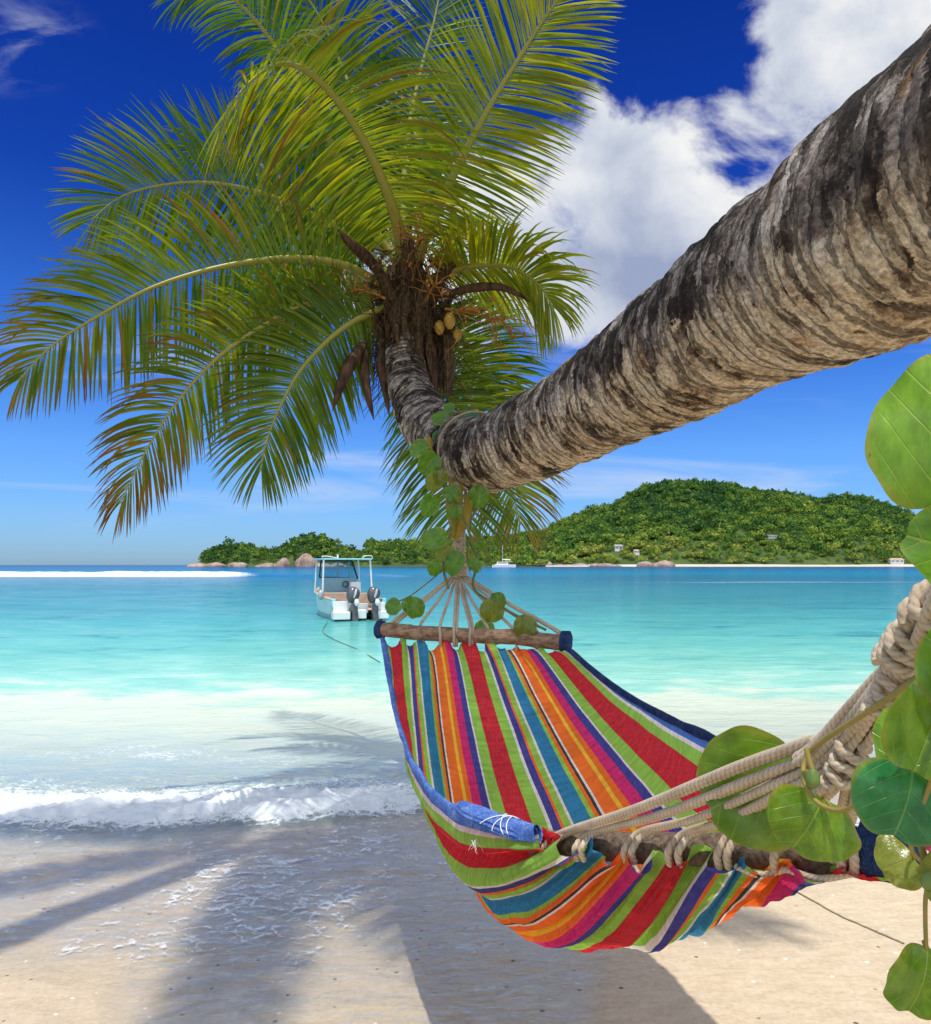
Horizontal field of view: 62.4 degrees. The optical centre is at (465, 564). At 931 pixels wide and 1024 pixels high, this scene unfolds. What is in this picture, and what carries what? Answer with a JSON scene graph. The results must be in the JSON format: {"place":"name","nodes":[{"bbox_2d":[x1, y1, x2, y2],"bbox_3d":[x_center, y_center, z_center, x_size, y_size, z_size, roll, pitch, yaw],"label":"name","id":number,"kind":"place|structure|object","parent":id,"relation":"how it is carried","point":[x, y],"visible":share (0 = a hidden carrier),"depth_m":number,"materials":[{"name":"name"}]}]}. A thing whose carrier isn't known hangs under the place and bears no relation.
{"place":"outdoors","nodes":[
{"label":"outdoors","id":0,"kind":"place"},
{"bbox_2d":[197,543,545,566],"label":"headland","id":1,"kind":"structure","parent":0,"point":[365,563],"depth_m":652.02,"materials":[{"name":"green plant"}]},
{"bbox_2d":[186,562,226,566],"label":"shore rock","id":2,"kind":"object","parent":1,"relation":"on","point":[214,564],"visible":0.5,"depth_m":633.79,"materials":[{"name":"stone"}]},
{"bbox_2d":[228,562,247,566],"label":"shore rock","id":3,"kind":"object","parent":1,"relation":"on","point":[235,564],"visible":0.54,"depth_m":636.64,"materials":[{"name":"stone"}]},
{"bbox_2d":[254,563,275,566],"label":"shore rock","id":4,"kind":"object","parent":1,"relation":"on","point":[267,565],"visible":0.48,"depth_m":634.36,"materials":[{"name":"stone"}]},
{"bbox_2d":[276,553,318,566],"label":"shore rock","id":5,"kind":"object","parent":1,"relation":"on","point":[305,560],"visible":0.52,"depth_m":637.08,"materials":[{"name":"stone"}]},
{"bbox_2d":[315,563,347,566],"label":"shore rock","id":6,"kind":"object","parent":1,"relation":"on","point":[331,565],"visible":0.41,"depth_m":634.88,"materials":[{"name":"stone"}]},
{"bbox_2d":[198,531,549,565],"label":"headland forest","id":7,"kind":"object","parent":1,"relation":"on","point":[320,544],"visible":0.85,"depth_m":671.38,"materials":[{"name":"green plant"}]},
{"bbox_2d":[531,562,552,565],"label":"shore rock","id":8,"kind":"object","parent":1,"relation":"on","point":[549,564],"visible":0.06,"depth_m":779.18,"materials":[{"name":"stone"}]},
{"bbox_2d":[0,565,925,963],"bbox_3d":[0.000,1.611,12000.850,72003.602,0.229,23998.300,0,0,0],"label":"sea","id":9,"kind":"structure","parent":0,"point":[130,701],"depth_m":12.50,"materials":[{"name":"teal liquid"}]},
{"bbox_2d":[0,571,412,576],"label":"reef wave","id":10,"kind":"object","parent":9,"relation":"on","point":[129,574],"visible":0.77,"depth_m":111.57,"materials":[{"name":"white liquid"}]},
{"bbox_2d":[314,555,388,620],"bbox_3d":[-4.228,0.810,25.852,1.879,2.320,5.914,0,0,-21],"label":"motorboat","id":11,"kind":"object","parent":9,"relation":"on","point":[343,598],"visible":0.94,"depth_m":24.52,"materials":[{"name":"paint"}]},
{"bbox_2d":[322,609,380,662],"bbox_3d":[-3.015,1.494,18.215,0.578,0.402,10.286,0,0,-14],"label":"mooring line","id":12,"kind":"object","parent":11,"relation":"attached to","point":[346,644],"visible":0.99,"depth_m":16.55,"materials":[{"name":"grey fabric"}]},
{"bbox_2d":[492,545,515,566],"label":"catamaran","id":13,"kind":"object","parent":9,"relation":"on","point":[502,564],"visible":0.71,"depth_m":556.80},
{"bbox_2d":[0,744,930,1023],"bbox_3d":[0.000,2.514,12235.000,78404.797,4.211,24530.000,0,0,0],"label":"sand beach","id":14,"kind":"structure","parent":0,"point":[442,946],"depth_m":3.22,"materials":[{"name":"beige sand"}]},
{"bbox_2d":[0,0,930,576],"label":"coconut palm","id":15,"kind":"object","parent":14,"relation":"on","point":[812,254],"visible":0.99,"depth_m":4.57,"materials":[{"name":"green plant"}]},
{"bbox_2d":[385,402,546,636],"bbox_3d":[0.070,-0.247,3.569,0.763,1.158,0.666,0,0,19],"label":"beach vine","id":16,"kind":"object","parent":15,"relation":"attached to","point":[491,608],"visible":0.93,"depth_m":3.46,"materials":[{"name":"green plant"}]},
{"bbox_2d":[373,411,930,952],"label":"hammock","id":17,"kind":"object","parent":15,"relation":"hanging from","point":[561,797],"visible":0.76,"depth_m":2.03,"materials":[{"name":"fabric"}]},
{"bbox_2d":[696,354,930,1019],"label":"beach vine","id":18,"kind":"object","parent":17,"relation":"attached to","point":[890,783],"visible":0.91,"depth_m":0.70,"materials":[{"name":"green plant"}]},
{"bbox_2d":[797,892,904,943],"bbox_3d":[1.704,1.578,3.451,0.028,0.039,0.602,0,0,-19],"label":"sand cord","id":19,"kind":"object","parent":14,"relation":"on","point":[894,939],"visible":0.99,"depth_m":3.40,"materials":[{"name":"fabric"}]},
{"bbox_2d":[0,0,930,564],"label":"sky","id":20,"kind":"structure","parent":0,"point":[705,100],"materials":[{"name":"blue"}]},
{"bbox_2d":[547,489,911,564],"bbox_3d":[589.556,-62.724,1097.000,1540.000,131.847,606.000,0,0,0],"label":"hill","id":21,"kind":"structure","parent":0,"point":[784,558],"depth_m":826.37,"materials":[{"name":"green plant"}]},
{"bbox_2d":[613,544,622,550],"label":"hillside house","id":22,"kind":"structure","parent":21,"relation":"on","point":[618,547],"depth_m":837.52,"materials":[{"name":"white paint"}]},
{"bbox_2d":[362,477,915,563],"bbox_3d":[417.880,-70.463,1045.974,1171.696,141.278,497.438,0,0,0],"label":"hillside forest","id":23,"kind":"object","parent":21,"relation":"on","point":[867,514],"visible":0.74,"depth_m":925.82,"materials":[{"name":"green plant"}]},
{"bbox_2d":[767,535,776,538],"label":"hillside house","id":24,"kind":"structure","parent":21,"relation":"on","point":[772,537],"depth_m":864.40,"materials":[{"name":"white"}]},
{"bbox_2d":[887,558,904,563],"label":"hillside house","id":25,"kind":"structure","parent":21,"relation":"on","point":[895,560],"depth_m":807.36,"materials":[{"name":"white paint"}]},
{"bbox_2d":[546,564,914,566],"bbox_3d":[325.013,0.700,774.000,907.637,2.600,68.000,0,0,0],"label":"beach","id":26,"kind":"structure","parent":0,"point":[767,565],"depth_m":791.80,"materials":[{"name":"beige sand"}]},
{"bbox_2d":[553,563,589,566],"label":"shore rock","id":27,"kind":"object","parent":26,"relation":"on","point":[581,564],"visible":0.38,"depth_m":780.42,"materials":[{"name":"stone"}]},
{"bbox_2d":[590,563,621,566],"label":"shore rock","id":28,"kind":"object","parent":26,"relation":"on","point":[603,565],"visible":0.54,"depth_m":779.53,"materials":[{"name":"stone"}]},
{"bbox_2d":[636,560,674,566],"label":"shore rock","id":29,"kind":"object","parent":26,"relation":"on","point":[664,563],"visible":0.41,"depth_m":781.32,"materials":[{"name":"stone"}]}
]}

